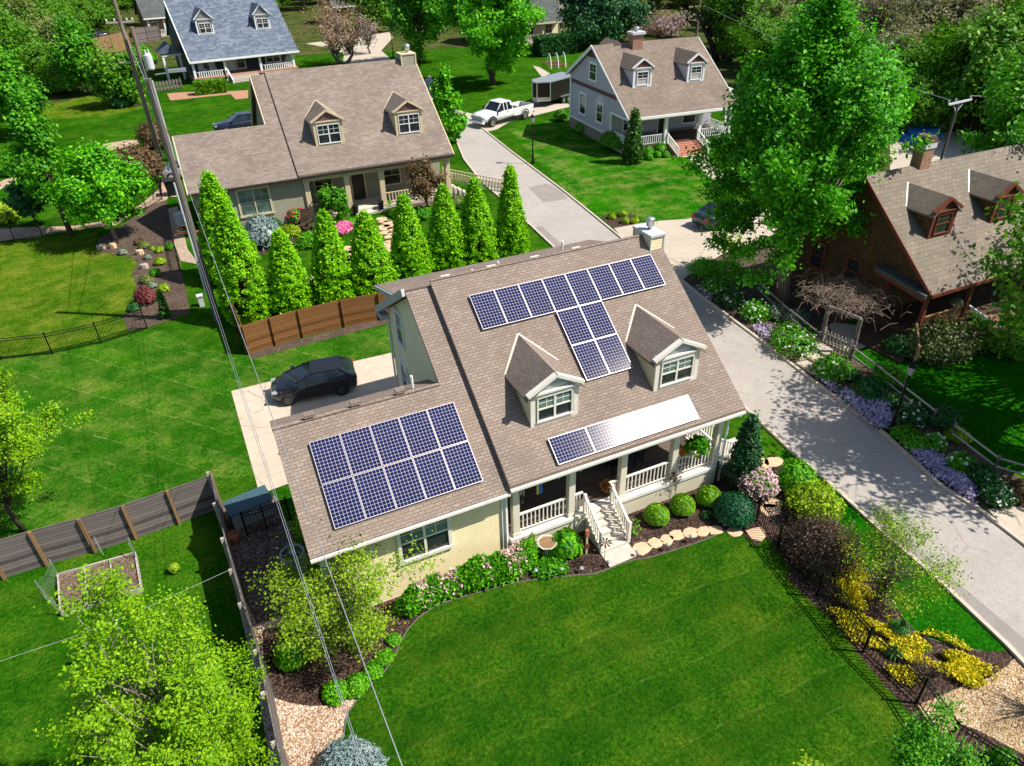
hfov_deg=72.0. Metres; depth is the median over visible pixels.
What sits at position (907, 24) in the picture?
woodland tree
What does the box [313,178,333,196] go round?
window
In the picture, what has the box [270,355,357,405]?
hatchback car
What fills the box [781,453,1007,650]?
verge lawn
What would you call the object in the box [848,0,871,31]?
woodland tree
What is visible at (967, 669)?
yellow sedum
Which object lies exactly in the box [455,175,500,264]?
hornbeam tree
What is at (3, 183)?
curved path
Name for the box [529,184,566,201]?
road patch
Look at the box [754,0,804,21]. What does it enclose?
woodland tree
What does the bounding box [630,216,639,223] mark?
yellow shrub
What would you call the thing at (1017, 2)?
woodland tree
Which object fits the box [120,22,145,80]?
overhead wire
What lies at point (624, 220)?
yellow shrub
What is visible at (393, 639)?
shrub
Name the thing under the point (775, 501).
stepping stone
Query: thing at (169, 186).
wheelie bin
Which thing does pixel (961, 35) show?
woodland tree
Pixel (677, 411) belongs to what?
solar panel
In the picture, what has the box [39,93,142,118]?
meadow strip
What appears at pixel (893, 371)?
garden shrub
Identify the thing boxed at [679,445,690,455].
flower pot
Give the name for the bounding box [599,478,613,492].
flower pot
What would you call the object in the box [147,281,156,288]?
bed plant
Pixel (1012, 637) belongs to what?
gutter strip
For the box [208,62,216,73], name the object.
porch chair
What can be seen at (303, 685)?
house bed
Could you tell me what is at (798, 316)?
rail fence
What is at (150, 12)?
brick house
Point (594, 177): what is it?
patchy lawn
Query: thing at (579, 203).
kerb
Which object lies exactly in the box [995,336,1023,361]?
house shrub
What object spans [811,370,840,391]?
phlox
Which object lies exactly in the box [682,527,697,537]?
stepping stone
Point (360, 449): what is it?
solar panel
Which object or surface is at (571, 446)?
solar panel
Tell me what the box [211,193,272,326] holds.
hornbeam tree
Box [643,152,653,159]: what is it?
round shrub
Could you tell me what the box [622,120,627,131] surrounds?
window
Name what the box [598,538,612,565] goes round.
metal flower
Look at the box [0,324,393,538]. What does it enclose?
side yard lawn
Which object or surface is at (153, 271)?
bed plant
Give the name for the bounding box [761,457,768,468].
stepping stone
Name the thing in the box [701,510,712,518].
hosta plant
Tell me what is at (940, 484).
kerb
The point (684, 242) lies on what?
neighbour driveway
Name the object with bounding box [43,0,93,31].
woodland tree
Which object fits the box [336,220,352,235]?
pink phlox
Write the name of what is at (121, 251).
bed plant
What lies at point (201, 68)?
porch chair
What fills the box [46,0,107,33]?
woodland tree
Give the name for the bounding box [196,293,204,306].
utility box
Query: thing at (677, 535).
stepping stone
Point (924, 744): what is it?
lawn edge tree
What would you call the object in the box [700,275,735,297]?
garden shrub
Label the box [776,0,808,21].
woodland tree
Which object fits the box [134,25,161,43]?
board fence
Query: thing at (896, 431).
garden shrub
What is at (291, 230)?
garden shrub
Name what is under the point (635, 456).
porch chair
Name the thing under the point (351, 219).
garden shrub
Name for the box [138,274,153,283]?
bed plant
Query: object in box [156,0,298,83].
charcoal house
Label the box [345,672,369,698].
shrub
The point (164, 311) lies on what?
upright conifer
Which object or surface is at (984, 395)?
shaded lawn
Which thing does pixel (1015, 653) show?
kerb
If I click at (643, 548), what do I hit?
stepping stone
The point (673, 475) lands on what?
tiny tree
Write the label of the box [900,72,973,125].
woodland tree
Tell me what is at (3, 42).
woodland tree
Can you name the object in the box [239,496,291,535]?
iron fence
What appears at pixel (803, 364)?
path step
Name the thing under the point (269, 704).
board fence
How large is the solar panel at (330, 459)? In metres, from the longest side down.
1.559 x 1.046 x 0.048 m
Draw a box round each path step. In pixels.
[795,357,815,374]
[803,349,824,363]
[810,340,832,356]
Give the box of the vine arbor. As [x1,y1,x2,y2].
[777,267,912,358]
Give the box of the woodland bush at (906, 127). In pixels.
[894,112,949,132]
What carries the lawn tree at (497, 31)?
on the ground at (470, 83)
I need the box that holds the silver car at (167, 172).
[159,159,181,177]
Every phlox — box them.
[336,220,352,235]
[696,285,716,299]
[748,322,771,341]
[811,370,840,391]
[834,386,896,430]
[905,447,979,502]
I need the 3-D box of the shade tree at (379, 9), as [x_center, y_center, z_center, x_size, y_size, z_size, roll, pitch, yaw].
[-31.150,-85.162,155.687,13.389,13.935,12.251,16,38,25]
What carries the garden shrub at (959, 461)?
on the flower bank
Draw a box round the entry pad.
[601,543,636,566]
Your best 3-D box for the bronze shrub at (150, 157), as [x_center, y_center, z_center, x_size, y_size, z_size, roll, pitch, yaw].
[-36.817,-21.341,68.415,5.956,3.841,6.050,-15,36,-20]
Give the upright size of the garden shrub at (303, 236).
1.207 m
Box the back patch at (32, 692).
[0,510,259,765]
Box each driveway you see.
[231,353,397,490]
[456,101,568,131]
[614,209,776,278]
[988,506,1023,539]
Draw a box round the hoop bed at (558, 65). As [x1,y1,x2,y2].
[542,52,567,68]
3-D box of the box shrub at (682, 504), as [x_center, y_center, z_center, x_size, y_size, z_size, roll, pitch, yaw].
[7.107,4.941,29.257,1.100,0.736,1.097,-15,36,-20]
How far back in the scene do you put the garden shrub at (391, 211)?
59.33 m
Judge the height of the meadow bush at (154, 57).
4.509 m
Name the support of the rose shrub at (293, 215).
on the garden bed at (260, 248)
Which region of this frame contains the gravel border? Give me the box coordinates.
[0,181,167,240]
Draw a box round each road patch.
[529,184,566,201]
[535,226,560,246]
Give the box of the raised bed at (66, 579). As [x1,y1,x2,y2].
[34,537,143,616]
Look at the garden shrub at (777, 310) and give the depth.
42.74 m
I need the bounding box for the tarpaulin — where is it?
[899,126,942,143]
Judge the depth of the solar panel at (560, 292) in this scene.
28.72 m
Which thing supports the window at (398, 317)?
in the cream house at (519, 394)
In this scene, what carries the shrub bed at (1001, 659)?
on the ground at (470, 83)
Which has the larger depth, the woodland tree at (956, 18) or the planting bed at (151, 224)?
the woodland tree at (956, 18)
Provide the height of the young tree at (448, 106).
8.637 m
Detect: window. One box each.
[149,21,157,25]
[203,62,215,70]
[235,59,246,69]
[235,185,274,217]
[265,55,281,63]
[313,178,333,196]
[384,168,401,185]
[393,306,405,349]
[396,517,453,565]
[399,359,409,385]
[527,25,533,34]
[545,23,552,33]
[578,91,586,116]
[588,61,597,82]
[595,100,603,124]
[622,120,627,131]
[681,114,695,123]
[807,239,827,270]
[841,254,863,288]
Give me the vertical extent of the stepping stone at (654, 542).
0.050 m
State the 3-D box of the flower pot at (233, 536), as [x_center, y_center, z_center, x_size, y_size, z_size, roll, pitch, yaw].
[-11.293,6.287,28.583,0.520,0.380,0.507,-15,36,-20]
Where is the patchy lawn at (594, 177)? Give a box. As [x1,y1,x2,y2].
[507,116,725,226]
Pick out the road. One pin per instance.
(858, 458)
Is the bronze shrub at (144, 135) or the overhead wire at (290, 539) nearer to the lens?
the overhead wire at (290, 539)
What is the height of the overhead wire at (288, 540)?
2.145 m
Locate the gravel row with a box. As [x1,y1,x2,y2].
[102,140,138,149]
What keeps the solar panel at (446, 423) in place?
attached to the cream house at (519, 394)
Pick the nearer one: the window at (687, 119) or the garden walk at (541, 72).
the window at (687, 119)
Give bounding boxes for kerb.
[456,110,622,237]
[457,141,1023,665]
[680,279,1023,545]
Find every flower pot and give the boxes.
[228,530,239,543]
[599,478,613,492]
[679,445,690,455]
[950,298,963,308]
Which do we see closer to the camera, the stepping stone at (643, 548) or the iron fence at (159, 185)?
the stepping stone at (643, 548)
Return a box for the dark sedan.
[691,199,742,229]
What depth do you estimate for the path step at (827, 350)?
39.36 m
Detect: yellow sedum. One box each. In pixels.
[823,565,902,642]
[829,533,869,581]
[859,625,927,687]
[903,625,1002,693]
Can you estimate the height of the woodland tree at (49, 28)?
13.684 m
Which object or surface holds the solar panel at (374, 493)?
attached to the cream house at (519, 394)
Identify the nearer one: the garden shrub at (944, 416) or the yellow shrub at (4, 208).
the garden shrub at (944, 416)
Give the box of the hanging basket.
[683,433,709,458]
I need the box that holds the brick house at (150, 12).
[133,0,166,36]
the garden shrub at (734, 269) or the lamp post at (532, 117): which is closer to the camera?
the garden shrub at (734, 269)
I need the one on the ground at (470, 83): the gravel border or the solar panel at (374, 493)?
the gravel border
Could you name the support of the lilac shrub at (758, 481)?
on the shrub bed at (1001, 659)
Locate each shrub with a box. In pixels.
[0,201,20,223]
[111,141,165,181]
[133,119,172,147]
[269,217,282,227]
[272,636,309,672]
[282,224,301,237]
[286,207,303,223]
[294,230,313,249]
[313,183,335,213]
[320,679,347,706]
[327,186,351,221]
[345,216,355,225]
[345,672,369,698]
[361,659,382,681]
[374,648,395,667]
[385,631,402,646]
[387,207,396,217]
[414,204,431,219]
[451,194,464,207]
[548,527,583,560]
[553,109,567,119]
[575,122,584,131]
[598,130,618,146]
[607,212,616,219]
[609,136,623,150]
[618,210,627,217]
[621,216,629,223]
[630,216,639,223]
[643,145,653,153]
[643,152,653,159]
[643,502,669,526]
[653,142,666,152]
[653,151,661,156]
[662,150,669,157]
[669,492,695,516]
[685,253,726,279]
[695,484,720,507]
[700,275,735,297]
[702,144,710,151]
[709,255,747,282]
[712,287,748,309]
[713,490,756,528]
[734,464,780,500]
[738,298,773,322]
[763,301,788,319]
[767,320,824,360]
[775,507,871,579]
[776,454,820,498]
[779,476,848,529]
[782,308,811,325]
[788,749,829,765]
[809,352,854,385]
[846,367,861,382]
[850,374,890,401]
[870,362,907,389]
[881,334,914,356]
[884,392,906,407]
[889,423,916,440]
[893,399,929,427]
[897,429,931,452]
[903,313,989,367]
[907,648,953,688]
[924,401,965,432]
[925,431,948,454]
[943,425,972,443]
[945,450,977,473]
[961,310,993,332]
[964,461,999,486]
[977,327,1023,358]
[977,477,1018,511]
[986,745,1018,765]
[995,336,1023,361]
[1004,478,1023,507]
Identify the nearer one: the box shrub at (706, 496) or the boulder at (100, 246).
the box shrub at (706, 496)
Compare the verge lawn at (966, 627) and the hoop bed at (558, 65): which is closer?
the verge lawn at (966, 627)
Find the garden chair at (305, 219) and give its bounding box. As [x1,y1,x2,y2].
[295,209,312,230]
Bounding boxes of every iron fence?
[0,169,162,241]
[0,308,147,359]
[167,217,180,271]
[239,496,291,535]
[713,461,1023,765]
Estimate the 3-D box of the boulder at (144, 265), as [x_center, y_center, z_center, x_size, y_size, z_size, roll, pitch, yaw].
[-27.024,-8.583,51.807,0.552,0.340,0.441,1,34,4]
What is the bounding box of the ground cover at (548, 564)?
[531,553,570,580]
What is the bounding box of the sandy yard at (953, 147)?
[890,131,982,169]
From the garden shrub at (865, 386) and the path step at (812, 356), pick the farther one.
the path step at (812, 356)
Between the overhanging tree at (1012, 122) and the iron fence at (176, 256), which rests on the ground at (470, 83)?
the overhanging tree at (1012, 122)
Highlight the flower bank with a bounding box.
[683,246,1023,508]
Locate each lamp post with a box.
[389,26,393,56]
[530,113,534,163]
[887,361,917,431]
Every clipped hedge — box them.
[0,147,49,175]
[192,77,227,94]
[531,31,577,57]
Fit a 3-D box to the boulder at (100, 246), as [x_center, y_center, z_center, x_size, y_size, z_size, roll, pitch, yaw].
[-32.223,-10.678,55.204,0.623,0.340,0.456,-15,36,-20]
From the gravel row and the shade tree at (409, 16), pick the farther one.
the shade tree at (409, 16)
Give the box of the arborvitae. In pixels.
[620,107,645,164]
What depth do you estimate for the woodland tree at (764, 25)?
103.70 m
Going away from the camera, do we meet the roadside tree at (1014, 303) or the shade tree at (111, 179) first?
the roadside tree at (1014, 303)
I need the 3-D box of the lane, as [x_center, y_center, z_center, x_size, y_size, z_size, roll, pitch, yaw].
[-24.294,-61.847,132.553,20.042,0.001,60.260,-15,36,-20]
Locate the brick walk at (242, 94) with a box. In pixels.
[167,90,247,99]
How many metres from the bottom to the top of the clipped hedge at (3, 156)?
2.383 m
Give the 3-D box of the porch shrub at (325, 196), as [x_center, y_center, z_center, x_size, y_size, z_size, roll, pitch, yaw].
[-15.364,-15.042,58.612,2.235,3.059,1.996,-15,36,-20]
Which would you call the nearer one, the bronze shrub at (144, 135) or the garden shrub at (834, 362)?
the garden shrub at (834, 362)
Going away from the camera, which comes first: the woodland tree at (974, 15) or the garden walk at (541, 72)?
the woodland tree at (974, 15)
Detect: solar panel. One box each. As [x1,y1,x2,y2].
[309,434,351,484]
[322,476,365,528]
[340,426,381,474]
[353,467,396,518]
[369,418,411,465]
[383,458,425,508]
[398,410,439,456]
[413,449,454,498]
[427,402,467,448]
[441,441,482,489]
[469,290,507,329]
[494,284,531,323]
[518,279,555,317]
[541,274,578,311]
[548,427,595,464]
[556,306,593,345]
[564,269,600,305]
[571,340,609,380]
[579,301,616,339]
[585,416,631,452]
[587,264,622,300]
[595,334,632,373]
[609,259,644,294]
[621,405,665,440]
[630,254,665,289]
[655,395,698,428]
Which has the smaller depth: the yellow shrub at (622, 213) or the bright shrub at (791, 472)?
the bright shrub at (791, 472)
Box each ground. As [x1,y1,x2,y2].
[0,45,1023,765]
[2,0,1009,171]
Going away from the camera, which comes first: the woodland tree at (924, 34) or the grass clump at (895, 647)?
the grass clump at (895, 647)
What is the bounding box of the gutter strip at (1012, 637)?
[869,506,1023,657]
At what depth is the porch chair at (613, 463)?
29.95 m
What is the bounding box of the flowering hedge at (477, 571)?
[390,530,540,618]
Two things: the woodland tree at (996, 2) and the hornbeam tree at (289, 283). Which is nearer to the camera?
the hornbeam tree at (289, 283)
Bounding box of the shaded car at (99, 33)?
[85,30,110,38]
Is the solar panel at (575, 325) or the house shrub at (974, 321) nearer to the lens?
the solar panel at (575, 325)
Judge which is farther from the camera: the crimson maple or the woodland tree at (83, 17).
the woodland tree at (83, 17)
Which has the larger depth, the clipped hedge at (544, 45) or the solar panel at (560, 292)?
the clipped hedge at (544, 45)
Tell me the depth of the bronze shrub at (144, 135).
78.22 m
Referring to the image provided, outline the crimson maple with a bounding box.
[131,285,155,305]
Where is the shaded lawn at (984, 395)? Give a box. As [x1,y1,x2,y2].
[853,348,1023,475]
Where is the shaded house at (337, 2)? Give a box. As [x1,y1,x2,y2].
[326,0,354,23]
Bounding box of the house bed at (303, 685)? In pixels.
[263,483,727,705]
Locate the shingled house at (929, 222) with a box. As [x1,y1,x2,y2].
[776,133,1023,363]
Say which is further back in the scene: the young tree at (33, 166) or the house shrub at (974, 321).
the young tree at (33, 166)
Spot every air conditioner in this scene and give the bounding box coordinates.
[173,210,184,225]
[279,543,307,576]
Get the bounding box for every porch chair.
[197,63,205,74]
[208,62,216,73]
[605,458,617,474]
[628,449,645,467]
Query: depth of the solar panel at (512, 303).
27.99 m
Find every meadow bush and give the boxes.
[26,57,88,93]
[110,96,129,107]
[126,44,158,66]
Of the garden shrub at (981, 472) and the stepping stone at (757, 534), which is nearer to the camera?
the stepping stone at (757, 534)
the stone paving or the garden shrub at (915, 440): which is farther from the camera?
the stone paving
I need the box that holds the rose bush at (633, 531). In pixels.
[630,518,640,534]
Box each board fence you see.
[0,474,223,580]
[93,31,131,52]
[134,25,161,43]
[206,471,288,765]
[230,301,247,353]
[241,293,388,354]
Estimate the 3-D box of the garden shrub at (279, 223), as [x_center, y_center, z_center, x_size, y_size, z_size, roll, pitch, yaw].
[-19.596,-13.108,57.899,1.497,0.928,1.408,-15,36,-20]
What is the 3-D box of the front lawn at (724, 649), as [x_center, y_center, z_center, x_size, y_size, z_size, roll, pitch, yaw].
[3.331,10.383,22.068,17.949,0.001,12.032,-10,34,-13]
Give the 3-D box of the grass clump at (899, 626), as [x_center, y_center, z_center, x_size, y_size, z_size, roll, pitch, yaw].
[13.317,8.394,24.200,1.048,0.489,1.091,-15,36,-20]
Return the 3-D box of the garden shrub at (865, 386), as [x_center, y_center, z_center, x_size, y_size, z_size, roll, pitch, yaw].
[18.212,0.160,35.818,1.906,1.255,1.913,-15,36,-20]
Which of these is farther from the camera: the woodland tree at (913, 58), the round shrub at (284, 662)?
the woodland tree at (913, 58)
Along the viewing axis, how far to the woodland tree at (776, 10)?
116.55 m
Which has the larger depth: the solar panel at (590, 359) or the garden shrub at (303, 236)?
the garden shrub at (303, 236)
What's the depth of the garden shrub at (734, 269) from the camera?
47.05 m
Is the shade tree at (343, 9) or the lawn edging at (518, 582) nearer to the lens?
the lawn edging at (518, 582)
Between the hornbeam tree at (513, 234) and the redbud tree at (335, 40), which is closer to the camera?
the hornbeam tree at (513, 234)
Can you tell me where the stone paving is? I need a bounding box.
[168,207,196,263]
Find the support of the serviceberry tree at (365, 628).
on the house bed at (303, 685)
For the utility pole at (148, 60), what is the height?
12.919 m
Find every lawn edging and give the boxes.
[343,531,725,733]
[820,496,982,651]
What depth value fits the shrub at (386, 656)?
23.74 m
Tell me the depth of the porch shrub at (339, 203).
58.06 m
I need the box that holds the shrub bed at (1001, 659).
[716,455,1023,765]
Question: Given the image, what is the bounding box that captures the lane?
[306,32,392,62]
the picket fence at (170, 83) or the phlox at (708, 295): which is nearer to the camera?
the phlox at (708, 295)
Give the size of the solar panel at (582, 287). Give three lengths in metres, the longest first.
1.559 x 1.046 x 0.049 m
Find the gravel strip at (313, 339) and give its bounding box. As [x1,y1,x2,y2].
[248,319,389,358]
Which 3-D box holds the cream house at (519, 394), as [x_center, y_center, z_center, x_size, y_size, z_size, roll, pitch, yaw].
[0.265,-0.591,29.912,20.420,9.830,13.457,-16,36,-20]
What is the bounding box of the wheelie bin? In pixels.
[162,177,175,195]
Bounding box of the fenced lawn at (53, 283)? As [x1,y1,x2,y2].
[0,232,136,356]
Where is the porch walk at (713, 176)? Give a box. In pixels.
[679,154,722,179]
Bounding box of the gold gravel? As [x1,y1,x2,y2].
[918,658,1023,753]
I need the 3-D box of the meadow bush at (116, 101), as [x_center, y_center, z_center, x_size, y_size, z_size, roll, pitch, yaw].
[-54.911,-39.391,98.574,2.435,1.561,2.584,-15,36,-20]
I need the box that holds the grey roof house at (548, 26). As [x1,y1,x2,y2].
[464,0,562,43]
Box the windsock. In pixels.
[536,483,542,494]
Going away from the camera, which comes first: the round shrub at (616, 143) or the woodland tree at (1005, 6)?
the round shrub at (616, 143)
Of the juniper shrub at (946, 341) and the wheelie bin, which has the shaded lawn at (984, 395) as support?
the juniper shrub at (946, 341)
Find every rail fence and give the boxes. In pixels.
[757,281,821,341]
[849,345,937,426]
[948,422,1023,475]
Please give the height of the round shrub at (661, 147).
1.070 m
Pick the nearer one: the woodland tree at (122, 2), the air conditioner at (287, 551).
the air conditioner at (287, 551)
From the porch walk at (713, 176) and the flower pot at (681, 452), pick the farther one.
the porch walk at (713, 176)
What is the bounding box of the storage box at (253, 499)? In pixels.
[222,485,275,529]
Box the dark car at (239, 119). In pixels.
[213,111,251,130]
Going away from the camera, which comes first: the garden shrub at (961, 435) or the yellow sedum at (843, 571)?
the yellow sedum at (843, 571)
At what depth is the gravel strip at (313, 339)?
42.52 m
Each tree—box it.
[0,0,46,43]
[0,0,49,24]
[0,0,80,47]
[0,20,43,88]
[0,44,58,133]
[0,88,74,236]
[0,179,50,227]
[0,363,100,532]
[3,17,52,79]
[4,0,62,52]
[32,560,284,765]
[41,8,102,94]
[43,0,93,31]
[43,135,161,240]
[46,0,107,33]
[65,0,129,31]
[78,38,147,102]
[104,0,127,14]
[107,0,132,13]
[196,168,261,285]
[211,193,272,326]
[243,506,459,675]
[265,227,316,314]
[275,0,290,7]
[299,0,374,64]
[309,208,360,304]
[325,0,354,18]
[345,0,393,31]
[347,13,384,53]
[347,209,401,295]
[383,0,450,63]
[387,190,435,279]
[402,153,454,207]
[426,182,471,272]
[427,63,463,136]
[433,0,548,84]
[444,108,469,143]
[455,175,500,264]
[496,163,530,258]
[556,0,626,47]
[611,0,655,41]
[639,4,695,37]
[645,0,667,17]
[666,0,695,21]
[666,469,686,491]
[672,0,939,302]
[687,0,709,23]
[689,0,768,61]
[716,3,758,40]
[719,9,775,57]
[719,410,766,488]
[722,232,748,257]
[730,16,789,61]
[740,26,789,76]
[753,0,794,27]
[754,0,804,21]
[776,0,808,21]
[832,486,976,627]
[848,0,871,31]
[848,0,925,46]
[864,17,921,54]
[871,4,942,48]
[874,31,930,69]
[880,689,991,765]
[884,0,985,33]
[891,0,1000,37]
[895,64,948,109]
[897,25,969,84]
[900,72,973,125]
[911,0,1023,131]
[912,24,958,56]
[929,0,1009,31]
[937,14,1000,114]
[955,42,1023,154]
[956,0,1020,32]
[959,171,1023,346]
[964,46,1023,119]
[968,3,1023,107]
[997,0,1014,15]
[997,0,1023,17]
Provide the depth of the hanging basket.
28.75 m
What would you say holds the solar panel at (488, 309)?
attached to the cream house at (519, 394)
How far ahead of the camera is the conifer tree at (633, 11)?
132.95 m
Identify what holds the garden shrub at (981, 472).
on the flower bank
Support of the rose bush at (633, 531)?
on the house bed at (303, 685)
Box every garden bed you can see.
[255,215,348,255]
[388,200,458,208]
[602,213,641,227]
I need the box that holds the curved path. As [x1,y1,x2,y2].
[0,177,16,188]
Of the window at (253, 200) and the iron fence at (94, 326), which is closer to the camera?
the iron fence at (94, 326)
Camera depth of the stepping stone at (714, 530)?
28.48 m
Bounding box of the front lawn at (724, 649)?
[342,532,952,765]
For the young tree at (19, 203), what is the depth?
57.26 m
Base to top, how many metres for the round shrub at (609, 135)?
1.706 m
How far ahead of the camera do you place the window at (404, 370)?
32.71 m
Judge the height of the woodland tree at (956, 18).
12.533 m
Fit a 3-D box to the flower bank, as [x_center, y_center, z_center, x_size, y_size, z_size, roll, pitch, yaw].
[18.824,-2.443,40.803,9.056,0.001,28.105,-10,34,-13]
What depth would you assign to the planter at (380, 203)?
60.56 m
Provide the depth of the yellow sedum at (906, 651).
23.50 m
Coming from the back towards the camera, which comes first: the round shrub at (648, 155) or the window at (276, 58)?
the window at (276, 58)
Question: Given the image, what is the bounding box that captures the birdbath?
[537,534,556,557]
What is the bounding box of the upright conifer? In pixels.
[155,289,172,319]
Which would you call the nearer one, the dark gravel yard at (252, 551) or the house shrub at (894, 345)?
the dark gravel yard at (252, 551)
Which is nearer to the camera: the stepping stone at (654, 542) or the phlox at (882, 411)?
the stepping stone at (654, 542)
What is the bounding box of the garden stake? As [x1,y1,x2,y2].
[585,529,589,553]
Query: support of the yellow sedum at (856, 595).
on the shrub bed at (1001, 659)
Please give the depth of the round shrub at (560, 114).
85.52 m
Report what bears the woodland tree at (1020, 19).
on the woodland ground at (295, 19)
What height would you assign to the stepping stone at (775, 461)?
0.050 m
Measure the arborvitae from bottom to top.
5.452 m
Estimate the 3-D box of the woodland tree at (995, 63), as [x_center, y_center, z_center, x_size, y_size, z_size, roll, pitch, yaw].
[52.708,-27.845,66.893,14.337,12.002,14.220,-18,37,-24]
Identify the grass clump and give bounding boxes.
[883,644,902,660]
[885,618,911,639]
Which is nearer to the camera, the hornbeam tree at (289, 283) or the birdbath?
the birdbath
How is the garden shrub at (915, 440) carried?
on the flower bank
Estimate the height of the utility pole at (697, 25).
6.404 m
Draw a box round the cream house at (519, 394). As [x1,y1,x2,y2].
[270,217,763,618]
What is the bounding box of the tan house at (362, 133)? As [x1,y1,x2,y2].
[172,44,502,227]
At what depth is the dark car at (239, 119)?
84.69 m
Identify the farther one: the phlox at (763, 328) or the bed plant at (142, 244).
the bed plant at (142, 244)
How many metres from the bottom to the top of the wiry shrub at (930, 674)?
0.771 m
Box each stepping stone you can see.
[375,217,386,220]
[379,226,391,230]
[632,542,651,555]
[647,537,662,548]
[660,535,672,545]
[669,530,683,540]
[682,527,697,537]
[697,526,709,536]
[708,526,722,534]
[726,527,742,536]
[746,527,765,541]
[760,504,780,515]
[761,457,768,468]
[762,497,781,507]
[764,457,783,467]
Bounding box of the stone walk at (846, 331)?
[829,322,865,350]
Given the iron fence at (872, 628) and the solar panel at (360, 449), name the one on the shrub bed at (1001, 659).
the iron fence at (872, 628)
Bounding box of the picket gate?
[822,327,854,358]
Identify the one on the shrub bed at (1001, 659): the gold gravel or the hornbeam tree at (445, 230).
the gold gravel
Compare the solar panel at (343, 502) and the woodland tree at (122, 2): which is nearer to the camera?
the solar panel at (343, 502)
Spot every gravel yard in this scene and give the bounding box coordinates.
[223,496,316,622]
[228,562,356,765]
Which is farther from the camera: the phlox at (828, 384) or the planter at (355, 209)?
the planter at (355, 209)
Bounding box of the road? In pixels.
[424,76,1023,637]
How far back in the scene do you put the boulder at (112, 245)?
55.17 m
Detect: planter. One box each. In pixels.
[352,204,358,215]
[377,200,383,209]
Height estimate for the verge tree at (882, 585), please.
4.034 m
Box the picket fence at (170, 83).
[145,77,182,92]
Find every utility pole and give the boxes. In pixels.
[105,0,163,159]
[129,27,185,160]
[146,78,220,321]
[688,0,704,35]
[940,95,971,159]
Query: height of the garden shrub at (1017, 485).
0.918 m
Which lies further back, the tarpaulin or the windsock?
the tarpaulin
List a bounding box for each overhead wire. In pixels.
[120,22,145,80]
[150,85,402,765]
[185,213,364,765]
[186,223,361,765]
[708,7,948,99]
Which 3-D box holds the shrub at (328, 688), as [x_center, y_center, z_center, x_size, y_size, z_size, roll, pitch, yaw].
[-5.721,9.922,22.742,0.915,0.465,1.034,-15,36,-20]
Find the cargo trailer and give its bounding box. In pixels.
[531,72,569,103]
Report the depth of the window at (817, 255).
44.40 m
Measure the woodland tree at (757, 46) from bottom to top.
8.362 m
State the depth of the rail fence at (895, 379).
35.98 m
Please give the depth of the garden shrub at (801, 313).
42.32 m
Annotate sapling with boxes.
[167,562,180,573]
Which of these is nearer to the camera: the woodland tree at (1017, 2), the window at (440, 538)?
the window at (440, 538)
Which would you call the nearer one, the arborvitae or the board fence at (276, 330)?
the board fence at (276, 330)
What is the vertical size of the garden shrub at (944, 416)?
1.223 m
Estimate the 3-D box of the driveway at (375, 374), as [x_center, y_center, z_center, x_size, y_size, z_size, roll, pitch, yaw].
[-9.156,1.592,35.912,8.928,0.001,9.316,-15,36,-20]
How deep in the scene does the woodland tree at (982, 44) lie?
72.15 m
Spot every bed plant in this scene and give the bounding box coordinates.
[117,248,127,254]
[126,302,139,311]
[132,237,142,244]
[138,240,150,248]
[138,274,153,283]
[143,253,151,259]
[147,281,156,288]
[148,267,160,276]
[154,245,163,252]
[154,256,166,264]
[157,283,169,291]
[164,243,173,250]
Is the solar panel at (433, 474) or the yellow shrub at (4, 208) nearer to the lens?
the solar panel at (433, 474)
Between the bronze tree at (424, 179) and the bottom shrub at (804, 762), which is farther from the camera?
the bronze tree at (424, 179)
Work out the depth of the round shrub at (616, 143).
73.56 m
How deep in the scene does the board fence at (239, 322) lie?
41.83 m
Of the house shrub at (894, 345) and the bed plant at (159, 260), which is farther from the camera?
the bed plant at (159, 260)
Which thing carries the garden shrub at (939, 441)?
on the flower bank
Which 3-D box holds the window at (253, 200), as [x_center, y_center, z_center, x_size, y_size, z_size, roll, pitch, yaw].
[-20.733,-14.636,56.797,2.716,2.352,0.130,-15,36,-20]
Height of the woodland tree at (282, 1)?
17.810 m
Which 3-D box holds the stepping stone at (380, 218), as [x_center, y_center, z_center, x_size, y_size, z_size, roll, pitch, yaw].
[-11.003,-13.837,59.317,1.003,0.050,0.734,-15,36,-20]
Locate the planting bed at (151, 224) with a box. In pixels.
[96,200,189,329]
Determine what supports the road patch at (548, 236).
on the road
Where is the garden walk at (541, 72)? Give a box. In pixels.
[534,66,549,76]
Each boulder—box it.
[96,243,105,249]
[108,243,116,248]
[135,249,143,254]
[139,263,148,268]
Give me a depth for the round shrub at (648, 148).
72.31 m
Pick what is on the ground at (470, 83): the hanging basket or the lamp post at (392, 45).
the lamp post at (392, 45)
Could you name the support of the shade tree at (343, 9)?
on the woodland ground at (295, 19)
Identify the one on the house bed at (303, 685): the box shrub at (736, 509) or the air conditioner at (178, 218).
the box shrub at (736, 509)
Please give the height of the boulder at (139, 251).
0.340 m
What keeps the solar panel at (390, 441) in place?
attached to the cream house at (519, 394)
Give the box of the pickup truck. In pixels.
[470,98,533,126]
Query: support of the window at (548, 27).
in the grey roof house at (548, 26)
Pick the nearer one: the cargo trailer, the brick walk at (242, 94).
the cargo trailer
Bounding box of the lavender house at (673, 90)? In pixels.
[565,26,735,156]
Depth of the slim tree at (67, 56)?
101.84 m

